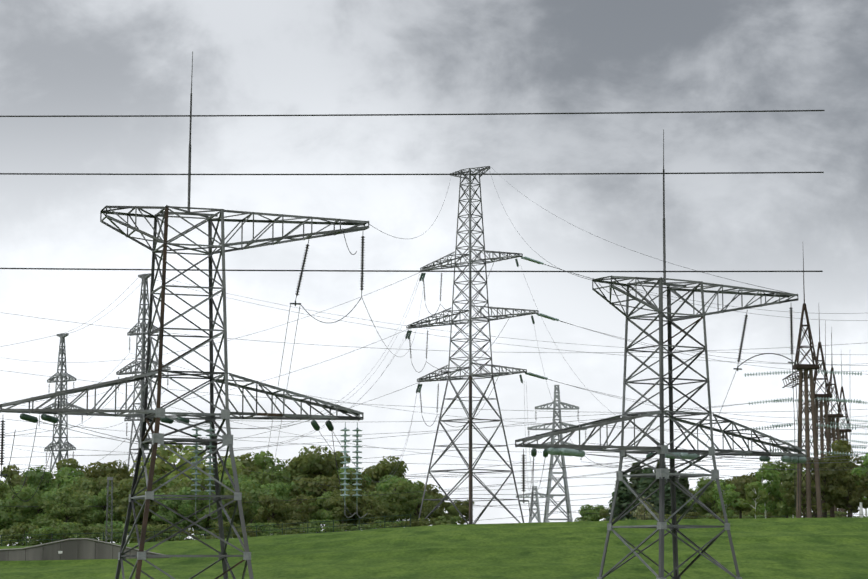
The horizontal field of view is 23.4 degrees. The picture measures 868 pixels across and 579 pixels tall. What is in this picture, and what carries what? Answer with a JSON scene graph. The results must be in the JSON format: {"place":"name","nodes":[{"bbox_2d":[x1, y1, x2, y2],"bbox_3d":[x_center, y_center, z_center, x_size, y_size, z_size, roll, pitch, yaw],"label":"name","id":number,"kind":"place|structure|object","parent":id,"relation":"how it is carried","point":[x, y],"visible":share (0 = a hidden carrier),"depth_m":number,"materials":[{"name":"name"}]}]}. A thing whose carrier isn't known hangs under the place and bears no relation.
{"place":"outdoors","nodes":[
{"label":"outdoors","id":0,"kind":"place"},
{"bbox_2d":[0,517,867,578],"bbox_3d":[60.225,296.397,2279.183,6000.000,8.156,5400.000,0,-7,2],"label":"lawn","id":1,"kind":"structure","parent":0,"point":[800,548],"depth_m":171.46,"materials":[{"name":"green plant"}]},
{"bbox_2d":[0,465,23,479],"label":"broad tree","id":2,"kind":"object","parent":1,"relation":"on","point":[10,472],"visible":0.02,"depth_m":329.30,"materials":[{"name":"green plant"}]},
{"bbox_2d":[0,531,24,545],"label":"bush","id":3,"kind":"object","parent":1,"relation":"on","point":[10,537],"visible":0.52,"depth_m":253.93,"materials":[{"name":"green plant"}]},
{"bbox_2d":[0,480,25,545],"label":"broad tree","id":4,"kind":"object","parent":1,"relation":"on","point":[4,490],"visible":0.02,"depth_m":287.82,"materials":[{"name":"green plant"}]},
{"bbox_2d":[5,472,31,490],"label":"broad tree","id":5,"kind":"object","parent":1,"relation":"on","point":[17,480],"visible":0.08,"depth_m":314.38,"materials":[{"name":"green plant"}]},
{"bbox_2d":[0,522,38,542],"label":"bush","id":6,"kind":"object","parent":1,"relation":"on","point":[18,529],"visible":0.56,"depth_m":254.59,"materials":[{"name":"green plant"}]},
{"bbox_2d":[0,485,41,545],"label":"broad tree","id":7,"kind":"object","parent":1,"relation":"on","point":[8,517],"visible":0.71,"depth_m":277.53,"materials":[{"name":"green plant"}]},
{"bbox_2d":[21,533,51,545],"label":"bush","id":8,"kind":"object","parent":1,"relation":"on","point":[37,538],"visible":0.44,"depth_m":253.98,"materials":[{"name":"green plant"}]},
{"bbox_2d":[16,493,63,529],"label":"broad tree","id":9,"kind":"object","parent":1,"relation":"on","point":[32,519],"visible":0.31,"depth_m":278.65,"materials":[{"name":"green plant"}]},
{"bbox_2d":[33,526,68,541],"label":"bush","id":10,"kind":"object","parent":1,"relation":"on","point":[49,530],"visible":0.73,"depth_m":252.97,"materials":[{"name":"green plant"}]},
{"bbox_2d":[39,488,65,514],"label":"broad tree","id":11,"kind":"object","parent":1,"relation":"on","point":[50,494],"visible":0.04,"depth_m":281.26,"materials":[{"name":"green plant"}]},
{"bbox_2d":[23,465,83,495],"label":"broad tree","id":12,"kind":"object","parent":1,"relation":"on","point":[47,483],"visible":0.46,"depth_m":296.08,"materials":[{"name":"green plant"}]},
{"bbox_2d":[39,522,85,542],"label":"bush","id":13,"kind":"object","parent":1,"relation":"on","point":[69,527],"visible":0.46,"depth_m":254.02,"materials":[{"name":"green plant"}]},
{"bbox_2d":[43,333,83,474],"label":"suspension pylon","id":14,"kind":"object","parent":1,"relation":"on","point":[61,375],"visible":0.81,"depth_m":391.39,"materials":[{"name":"metal"}]},
{"bbox_2d":[38,487,97,537],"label":"broad tree","id":15,"kind":"object","parent":1,"relation":"on","point":[56,513],"visible":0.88,"depth_m":267.47,"materials":[{"name":"green plant"}]},
{"bbox_2d":[52,458,87,480],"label":"broad tree","id":16,"kind":"object","parent":1,"relation":"on","point":[72,462],"visible":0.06,"depth_m":308.91,"materials":[{"name":"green plant"}]},
{"bbox_2d":[64,491,104,526],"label":"broad tree","id":17,"kind":"object","parent":1,"relation":"on","point":[82,497],"visible":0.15,"depth_m":278.28,"materials":[{"name":"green plant"}]},
{"bbox_2d":[0,538,170,560],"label":"concrete retaining wall","id":18,"kind":"structure","parent":1,"relation":"on","point":[77,549],"depth_m":179.73,"materials":[{"name":"grey concrete"}]},
{"bbox_2d":[68,476,113,526],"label":"broad tree","id":19,"kind":"object","parent":1,"relation":"on","point":[91,487],"visible":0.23,"depth_m":286.34,"materials":[{"name":"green plant"}]},
{"bbox_2d":[79,526,115,541],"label":"bush","id":20,"kind":"object","parent":1,"relation":"on","point":[84,528],"visible":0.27,"depth_m":255.97,"materials":[{"name":"green plant"}]},
{"bbox_2d":[87,523,116,542],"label":"bush","id":21,"kind":"object","parent":1,"relation":"on","point":[99,525],"visible":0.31,"depth_m":257.10,"materials":[{"name":"green plant"}]},
{"bbox_2d":[84,487,122,524],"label":"broad tree","id":22,"kind":"object","parent":1,"relation":"on","point":[98,500],"visible":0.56,"depth_m":274.88,"materials":[{"name":"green plant"}]},
{"bbox_2d":[91,527,118,542],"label":"bush","id":23,"kind":"object","parent":1,"relation":"on","point":[102,531],"visible":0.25,"depth_m":255.97,"materials":[{"name":"green plant"}]},
{"bbox_2d":[81,460,131,486],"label":"broad tree","id":24,"kind":"object","parent":1,"relation":"on","point":[107,469],"visible":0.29,"depth_m":305.04,"materials":[{"name":"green plant"}]},
{"bbox_2d":[100,521,129,533],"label":"bush","id":25,"kind":"object","parent":1,"relation":"on","point":[120,525],"visible":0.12,"depth_m":258.85,"materials":[{"name":"green plant"}]},
{"bbox_2d":[105,477,128,543],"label":"post","id":26,"kind":"object","parent":1,"relation":"on","point":[111,502],"visible":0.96,"depth_m":235.02,"materials":[{"name":"metal"}]},
{"bbox_2d":[106,527,135,542],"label":"bush","id":27,"kind":"object","parent":1,"relation":"on","point":[120,535],"visible":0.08,"depth_m":254.52,"materials":[{"name":"green plant"}]},
{"bbox_2d":[106,477,161,526],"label":"broad tree","id":28,"kind":"object","parent":1,"relation":"on","point":[121,503],"visible":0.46,"depth_m":273.59,"materials":[{"name":"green plant"}]},
{"bbox_2d":[116,273,170,524],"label":"suspension pylon","id":29,"kind":"object","parent":1,"relation":"on","point":[143,324],"visible":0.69,"depth_m":313.65,"materials":[{"name":"metal"}]},
{"bbox_2d":[127,525,168,542],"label":"bush","id":30,"kind":"object","parent":1,"relation":"on","point":[149,528],"visible":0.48,"depth_m":251.38,"materials":[{"name":"green plant"}]},
{"bbox_2d":[133,524,173,541],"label":"bush","id":31,"kind":"object","parent":1,"relation":"on","point":[161,526],"visible":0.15,"depth_m":252.49,"materials":[{"name":"green plant"}]},
{"bbox_2d":[138,491,177,526],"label":"broad tree","id":32,"kind":"object","parent":1,"relation":"on","point":[150,521],"visible":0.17,"depth_m":275.32,"materials":[{"name":"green plant"}]},
{"bbox_2d":[135,474,182,524],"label":"broad tree","id":33,"kind":"object","parent":1,"relation":"on","point":[169,484],"visible":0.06,"depth_m":291.52,"materials":[{"name":"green plant"}]},
{"bbox_2d":[129,442,213,490],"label":"pale tree","id":34,"kind":"object","parent":1,"relation":"on","point":[160,467],"visible":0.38,"depth_m":299.57,"materials":[{"name":"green plant"}]},
{"bbox_2d":[151,487,202,530],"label":"broad tree","id":35,"kind":"object","parent":1,"relation":"on","point":[187,509],"visible":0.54,"depth_m":262.33,"materials":[{"name":"green plant"}]},
{"bbox_2d":[162,480,199,524],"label":"broad tree","id":36,"kind":"object","parent":1,"relation":"on","point":[174,488],"visible":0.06,"depth_m":286.14,"materials":[{"name":"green plant"}]},
{"bbox_2d":[0,51,368,578],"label":"transmission tower","id":37,"kind":"structure","parent":1,"relation":"on","point":[157,438],"depth_m":81.74,"materials":[{"name":"metal"}]},
{"bbox_2d":[0,236,867,519],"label":"insulators","id":38,"kind":"object","parent":37,"relation":"hanging from","point":[546,452],"visible":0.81,"depth_m":85.85,"materials":[{"name":"green glass"}]},
{"bbox_2d":[0,514,410,545],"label":"green fence","id":39,"kind":"object","parent":1,"relation":"on","point":[239,532],"visible":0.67,"depth_m":245.27,"materials":[{"name":"green paint"}]},
{"bbox_2d":[185,475,232,535],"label":"broad tree","id":40,"kind":"object","parent":1,"relation":"on","point":[205,482],"visible":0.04,"depth_m":292.71,"materials":[{"name":"green plant"}]},
{"bbox_2d":[190,490,228,535],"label":"broad tree","id":41,"kind":"object","parent":1,"relation":"on","point":[202,504],"visible":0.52,"depth_m":262.79,"materials":[{"name":"green plant"}]},
{"bbox_2d":[176,445,245,535],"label":"pale tree","id":42,"kind":"object","parent":1,"relation":"on","point":[228,463],"visible":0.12,"depth_m":310.47,"materials":[{"name":"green plant"}]},
{"bbox_2d":[206,521,250,538],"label":"bush","id":43,"kind":"object","parent":1,"relation":"on","point":[226,525],"visible":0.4,"depth_m":251.85,"materials":[{"name":"green plant"}]},
{"bbox_2d":[213,488,255,526],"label":"broad tree","id":44,"kind":"object","parent":1,"relation":"on","point":[246,507],"visible":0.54,"depth_m":268.01,"materials":[{"name":"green plant"}]},
{"bbox_2d":[211,452,261,530],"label":"broad tree","id":45,"kind":"object","parent":1,"relation":"on","point":[249,464],"visible":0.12,"depth_m":331.31,"materials":[{"name":"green plant"}]},
{"bbox_2d":[211,474,262,522],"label":"broad tree","id":46,"kind":"object","parent":1,"relation":"on","point":[226,482],"visible":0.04,"depth_m":297.21,"materials":[{"name":"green plant"}]},
{"bbox_2d":[229,478,278,531],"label":"broad tree","id":47,"kind":"object","parent":1,"relation":"on","point":[253,488],"visible":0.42,"depth_m":279.44,"materials":[{"name":"green plant"}]},
{"bbox_2d":[247,523,273,536],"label":"bush","id":48,"kind":"object","parent":1,"relation":"on","point":[259,525],"visible":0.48,"depth_m":254.57,"materials":[{"name":"green plant"}]},
{"bbox_2d":[239,451,294,496],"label":"broad tree","id":49,"kind":"object","parent":1,"relation":"on","point":[261,459],"visible":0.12,"depth_m":302.27,"materials":[{"name":"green plant"}]},
{"bbox_2d":[252,494,293,526],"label":"broad tree","id":50,"kind":"object","parent":1,"relation":"on","point":[278,510],"visible":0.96,"depth_m":265.29,"materials":[{"name":"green plant"}]},
{"bbox_2d":[253,481,301,527],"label":"broad tree","id":51,"kind":"object","parent":1,"relation":"on","point":[279,487],"visible":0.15,"depth_m":288.57,"materials":[{"name":"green plant"}]},
{"bbox_2d":[258,457,313,527],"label":"broad tree","id":52,"kind":"object","parent":1,"relation":"on","point":[301,473],"visible":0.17,"depth_m":302.22,"materials":[{"name":"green plant"}]},
{"bbox_2d":[276,519,304,534],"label":"bush","id":53,"kind":"object","parent":1,"relation":"on","point":[291,521],"visible":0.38,"depth_m":259.36,"materials":[{"name":"green plant"}]},
{"bbox_2d":[280,481,315,531],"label":"broad tree","id":54,"kind":"object","parent":1,"relation":"on","point":[286,485],"visible":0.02,"depth_m":294.89,"materials":[{"name":"green plant"}]},
{"bbox_2d":[290,525,310,533],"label":"bush","id":55,"kind":"object","parent":1,"relation":"on","point":[297,531],"visible":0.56,"depth_m":253.50,"materials":[{"name":"green plant"}]},
{"bbox_2d":[282,494,319,528],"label":"broad tree","id":56,"kind":"object","parent":1,"relation":"on","point":[306,508],"visible":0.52,"depth_m":274.75,"materials":[{"name":"green plant"}]},
{"bbox_2d":[284,445,350,532],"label":"broad tree","id":57,"kind":"object","parent":1,"relation":"on","point":[324,465],"visible":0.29,"depth_m":303.31,"materials":[{"name":"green plant"}]},
{"bbox_2d":[290,475,353,525],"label":"broad tree","id":58,"kind":"object","parent":1,"relation":"on","point":[318,489],"visible":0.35,"depth_m":294.51,"materials":[{"name":"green plant"}]},
{"bbox_2d":[308,519,339,532],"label":"bush","id":59,"kind":"object","parent":1,"relation":"on","point":[320,525],"visible":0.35,"depth_m":254.70,"materials":[{"name":"green plant"}]},
{"bbox_2d":[309,491,339,531],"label":"broad tree","id":60,"kind":"object","parent":1,"relation":"on","point":[322,513],"visible":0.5,"depth_m":279.02,"materials":[{"name":"green plant"}]},
{"bbox_2d":[325,476,369,529],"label":"broad tree","id":61,"kind":"object","parent":1,"relation":"on","point":[337,483],"visible":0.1,"depth_m":295.37,"materials":[{"name":"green plant"}]},
{"bbox_2d":[322,487,373,524],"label":"broad tree","id":62,"kind":"object","parent":1,"relation":"on","point":[336,500],"visible":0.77,"depth_m":261.71,"materials":[{"name":"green plant"}]},
{"bbox_2d":[338,467,373,529],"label":"broad tree","id":63,"kind":"object","parent":1,"relation":"on","point":[350,481],"visible":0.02,"depth_m":297.00,"materials":[{"name":"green plant"}]},
{"bbox_2d":[341,469,377,526],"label":"broad tree","id":64,"kind":"object","parent":1,"relation":"on","point":[372,488],"visible":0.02,"depth_m":296.55,"materials":[{"name":"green plant"}]},
{"bbox_2d":[353,496,391,524],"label":"broad tree","id":65,"kind":"object","parent":1,"relation":"on","point":[378,511],"visible":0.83,"depth_m":261.73,"materials":[{"name":"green plant"}]},
{"bbox_2d":[367,520,391,528],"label":"bush","id":66,"kind":"object","parent":1,"relation":"on","point":[378,525],"visible":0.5,"depth_m":251.74,"materials":[{"name":"green plant"}]},
{"bbox_2d":[361,455,412,490],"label":"broad tree","id":67,"kind":"object","parent":1,"relation":"on","point":[380,470],"visible":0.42,"depth_m":325.12,"materials":[{"name":"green plant"}]},
{"bbox_2d":[367,480,419,522],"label":"broad tree","id":68,"kind":"object","parent":1,"relation":"on","point":[398,505],"visible":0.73,"depth_m":268.55,"materials":[{"name":"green plant"}]},
{"bbox_2d":[375,475,422,520],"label":"broad tree","id":69,"kind":"object","parent":1,"relation":"on","point":[382,485],"visible":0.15,"depth_m":287.15,"materials":[{"name":"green plant"}]},
{"bbox_2d":[404,481,433,520],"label":"broad tree","id":70,"kind":"object","parent":1,"relation":"on","point":[416,487],"visible":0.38,"depth_m":275.28,"materials":[{"name":"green plant"}]},
{"bbox_2d":[405,484,440,522],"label":"broad tree","id":71,"kind":"object","parent":1,"relation":"on","point":[429,487],"visible":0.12,"depth_m":317.47,"materials":[{"name":"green plant"}]},
{"bbox_2d":[416,518,438,525],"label":"bush","id":72,"kind":"object","parent":1,"relation":"on","point":[424,523],"visible":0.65,"depth_m":254.42,"materials":[{"name":"green plant"}]},
{"bbox_2d":[418,494,450,520],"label":"broad tree","id":73,"kind":"object","parent":1,"relation":"on","point":[428,507],"visible":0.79,"depth_m":265.27,"materials":[{"name":"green plant"}]},
{"bbox_2d":[433,516,461,524],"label":"bush","id":74,"kind":"object","parent":1,"relation":"on","point":[446,521],"visible":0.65,"depth_m":252.81,"materials":[{"name":"green plant"}]},
{"bbox_2d":[438,504,461,523],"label":"broad tree","id":75,"kind":"object","parent":1,"relation":"on","point":[452,510],"visible":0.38,"depth_m":297.58,"materials":[{"name":"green plant"}]},
{"bbox_2d":[406,166,537,523],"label":"double circuit pylon","id":76,"kind":"object","parent":1,"relation":"on","point":[471,375],"visible":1,"depth_m":260.21,"materials":[{"name":"metal"}]},
{"bbox_2d":[516,486,552,522],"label":"pylon","id":77,"kind":"object","parent":1,"relation":"on","point":[537,512],"visible":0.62,"depth_m":753.98,"materials":[{"name":"metal"}]},
{"bbox_2d":[527,385,586,521],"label":"pylon","id":78,"kind":"object","parent":1,"relation":"on","point":[565,487],"visible":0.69,"depth_m":567.40,"materials":[{"name":"metal"}]},
{"bbox_2d":[574,504,603,521],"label":"broad tree","id":79,"kind":"object","parent":1,"relation":"on","point":[585,515],"visible":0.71,"depth_m":453.31,"materials":[{"name":"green plant"}]},
{"bbox_2d":[598,508,613,520],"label":"broad tree","id":80,"kind":"object","parent":1,"relation":"on","point":[604,513],"visible":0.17,"depth_m":442.11,"materials":[{"name":"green plant"}]},
{"bbox_2d":[606,474,634,520],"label":"conifer tree","id":81,"kind":"object","parent":1,"relation":"on","point":[624,498],"visible":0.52,"depth_m":393.14,"materials":[{"name":"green plant"}]},
{"bbox_2d":[628,462,642,508],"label":"conifer tree","id":82,"kind":"object","parent":1,"relation":"on","point":[634,483],"visible":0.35,"depth_m":404.16,"materials":[{"name":"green plant"}]},
{"bbox_2d":[630,496,658,519],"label":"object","id":83,"kind":"object","parent":1,"relation":"on","point":[642,508],"visible":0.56,"depth_m":259.12,"materials":[{"name":"green plant"}]},
{"bbox_2d":[631,467,665,519],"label":"conifer tree","id":84,"kind":"object","parent":1,"relation":"on","point":[644,484],"visible":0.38,"depth_m":391.77,"materials":[{"name":"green plant"}]},
{"bbox_2d":[515,130,806,578],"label":"pylon anchor","id":85,"kind":"object","parent":1,"relation":"on","point":[662,473],"visible":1,"depth_m":88.82,"materials":[{"name":"metal"}]},
{"bbox_2d":[0,110,867,520],"bbox_3d":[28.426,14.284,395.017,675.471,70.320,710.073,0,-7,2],"label":"conductors","id":86,"kind":"object","parent":85,"relation":"attached to","point":[532,494],"visible":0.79,"depth_m":128.63,"materials":[{"name":"grey metal"}]},
{"bbox_2d":[664,470,686,514],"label":"conifer tree","id":87,"kind":"object","parent":1,"relation":"on","point":[667,509],"visible":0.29,"depth_m":394.28,"materials":[{"name":"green plant"}]},
{"bbox_2d":[679,478,696,518],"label":"conifer tree","id":88,"kind":"object","parent":1,"relation":"on","point":[684,482],"visible":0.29,"depth_m":396.07,"materials":[{"name":"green plant"}]},
{"bbox_2d":[686,477,728,518],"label":"broad tree","id":89,"kind":"object","parent":1,"relation":"on","point":[706,498],"visible":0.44,"depth_m":287.46,"materials":[{"name":"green plant"}]},
{"bbox_2d":[693,479,728,518],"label":"broad tree","id":90,"kind":"object","parent":1,"relation":"on","point":[703,511],"visible":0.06,"depth_m":408.51,"materials":[{"name":"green plant"}]},
{"bbox_2d":[711,483,741,516],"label":"birch tree","id":91,"kind":"object","parent":1,"relation":"on","point":[730,494],"visible":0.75,"depth_m":283.92,"materials":[{"name":"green plant"}]},
{"bbox_2d":[717,500,761,518],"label":"broad tree","id":92,"kind":"object","parent":1,"relation":"on","point":[746,511],"visible":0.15,"depth_m":399.88,"materials":[{"name":"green plant"}]},
{"bbox_2d":[725,472,774,518],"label":"broad tree","id":93,"kind":"object","parent":1,"relation":"on","point":[739,483],"visible":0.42,"depth_m":290.11,"materials":[{"name":"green plant"}]},
{"bbox_2d":[737,482,767,517],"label":"birch tree","id":94,"kind":"object","parent":1,"relation":"on","point":[751,492],"visible":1,"depth_m":271.14,"materials":[{"name":"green plant"}]},
{"bbox_2d":[752,465,780,517],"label":"birch tree","id":95,"kind":"object","parent":1,"relation":"on","point":[772,485],"visible":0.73,"depth_m":281.42,"materials":[{"name":"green plant"}]},
{"bbox_2d":[765,500,795,517],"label":"broad tree","id":96,"kind":"object","parent":1,"relation":"on","point":[780,505],"visible":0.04,"depth_m":397.18,"materials":[{"name":"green plant"}]},
{"bbox_2d":[760,453,805,517],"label":"broad tree","id":97,"kind":"object","parent":1,"relation":"on","point":[786,475],"visible":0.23,"depth_m":290.99,"materials":[{"name":"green plant"}]},
{"bbox_2d":[779,488,804,517],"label":"birch tree","id":98,"kind":"object","parent":1,"relation":"on","point":[790,510],"visible":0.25,"depth_m":289.30,"materials":[{"name":"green plant"}]},
{"bbox_2d":[779,473,822,517],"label":"broad tree","id":99,"kind":"object","parent":1,"relation":"on","point":[790,499],"visible":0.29,"depth_m":272.01,"materials":[{"name":"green plant"}]},
{"bbox_2d":[782,256,863,517],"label":"substation gantry columns","id":100,"kind":"structure","parent":1,"relation":"on","point":[830,434],"depth_m":254.35,"materials":[{"name":"grey metal"}]},
{"bbox_2d":[790,450,859,517],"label":"broad tree","id":101,"kind":"object","parent":1,"relation":"on","point":[831,474],"visible":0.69,"depth_m":262.25,"materials":[{"name":"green plant"}]},
{"bbox_2d":[821,439,864,516],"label":"broad tree","id":102,"kind":"object","parent":1,"relation":"on","point":[843,446],"visible":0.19,"depth_m":294.00,"materials":[{"name":"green plant"}]},
{"bbox_2d":[829,475,867,516],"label":"broad tree","id":103,"kind":"object","parent":1,"relation":"on","point":[854,499],"visible":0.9,"depth_m":260.82,"materials":[{"name":"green plant"}]},
{"bbox_2d":[851,454,867,516],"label":"birch tree","id":104,"kind":"object","parent":1,"relation":"on","point":[862,471],"visible":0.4,"depth_m":272.81,"materials":[{"name":"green plant"}]},
{"bbox_2d":[856,470,867,499],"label":"broad tree","id":105,"kind":"object","parent":1,"relation":"on","point":[862,481],"visible":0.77,"depth_m":259.48,"materials":[{"name":"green plant"}]},
{"bbox_2d":[0,0,867,545],"label":"sky","id":106,"kind":"structure","parent":0,"point":[58,57],"materials":[{"name":"grey"}]},
{"bbox_2d":[451,499,474,523],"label":"broad tree","id":107,"kind":"object","parent":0,"point":[464,506],"visible":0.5,"depth_m":305.81,"materials":[{"name":"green plant"}]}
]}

